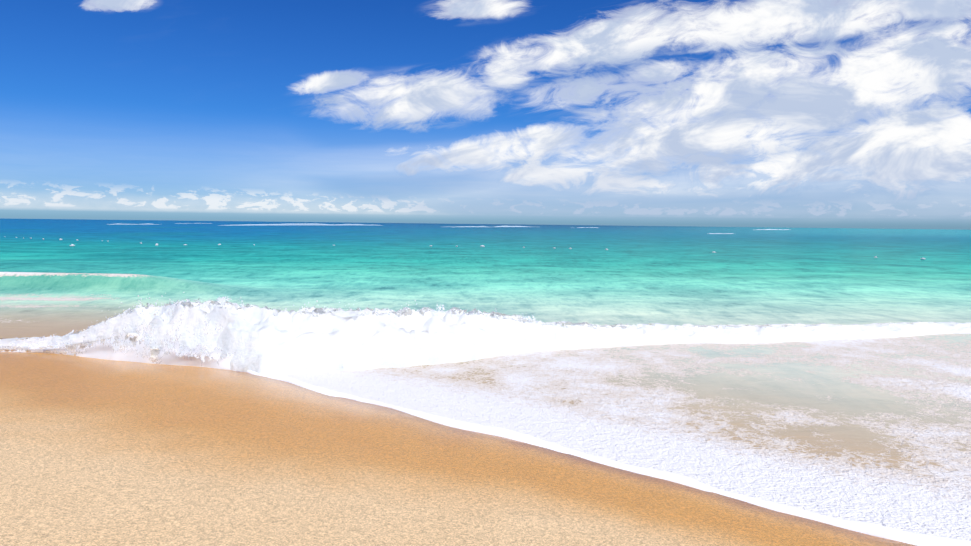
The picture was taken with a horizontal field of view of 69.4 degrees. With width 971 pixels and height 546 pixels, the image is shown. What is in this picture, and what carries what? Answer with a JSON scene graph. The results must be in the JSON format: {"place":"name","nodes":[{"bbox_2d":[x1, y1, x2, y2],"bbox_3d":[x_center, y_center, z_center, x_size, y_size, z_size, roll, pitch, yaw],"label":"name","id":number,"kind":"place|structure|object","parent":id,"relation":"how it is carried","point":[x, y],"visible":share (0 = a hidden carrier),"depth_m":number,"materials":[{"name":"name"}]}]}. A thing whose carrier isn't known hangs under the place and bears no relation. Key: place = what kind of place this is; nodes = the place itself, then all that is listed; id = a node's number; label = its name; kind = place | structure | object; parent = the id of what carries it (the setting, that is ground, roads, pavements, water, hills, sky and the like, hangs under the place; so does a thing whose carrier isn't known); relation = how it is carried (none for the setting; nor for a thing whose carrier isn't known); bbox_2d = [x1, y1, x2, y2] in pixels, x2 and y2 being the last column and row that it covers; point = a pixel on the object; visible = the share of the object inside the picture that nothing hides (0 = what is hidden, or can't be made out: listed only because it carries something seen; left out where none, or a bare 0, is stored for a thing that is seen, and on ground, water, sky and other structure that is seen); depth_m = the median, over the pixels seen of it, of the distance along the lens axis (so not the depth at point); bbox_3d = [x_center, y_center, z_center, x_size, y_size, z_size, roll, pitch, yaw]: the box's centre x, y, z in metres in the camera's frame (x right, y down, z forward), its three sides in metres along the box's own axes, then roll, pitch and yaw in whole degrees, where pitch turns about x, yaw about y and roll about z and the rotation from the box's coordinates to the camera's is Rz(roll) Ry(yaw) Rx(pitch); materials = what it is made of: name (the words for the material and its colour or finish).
{"place":"outdoors","nodes":[
{"label":"outdoors","id":0,"kind":"place"},
{"bbox_2d":[0,350,915,545],"bbox_3d":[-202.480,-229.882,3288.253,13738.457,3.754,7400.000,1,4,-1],"label":"sand ground","id":1,"kind":"structure","parent":0,"point":[98,452],"depth_m":4.36,"materials":[{"name":"beige sand"}]},
{"bbox_2d":[0,218,970,540],"bbox_3d":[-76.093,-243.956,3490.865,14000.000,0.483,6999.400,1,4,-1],"label":"sea water","id":2,"kind":"structure","parent":0,"point":[876,430],"depth_m":13.44,"materials":[{"name":"teal liquid"}]},
{"bbox_2d":[107,223,788,233],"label":"whitecaps","id":3,"kind":"object","parent":2,"relation":"on","point":[363,224],"visible":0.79,"depth_m":352.32,"materials":[{"name":"white liquid"}]},
{"bbox_2d":[4,236,925,259],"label":"swim line buoys","id":4,"kind":"object","parent":2,"relation":"on","point":[71,245],"visible":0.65,"depth_m":49.13,"materials":[{"name":"plastic"}]},
{"bbox_2d":[0,296,970,545],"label":"breaking wave foam","id":5,"kind":"object","parent":2,"relation":"on","point":[221,333],"visible":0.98,"depth_m":8.56,"materials":[{"name":"water"}]},
{"bbox_2d":[83,292,564,336],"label":"wave spray droplets","id":6,"kind":"object","parent":5,"relation":"on","point":[183,292],"visible":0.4,"depth_m":8.78},
{"bbox_2d":[0,0,970,229],"label":"sky","id":7,"kind":"structure","parent":0,"point":[701,113],"materials":[{"name":"blue"}]}
]}

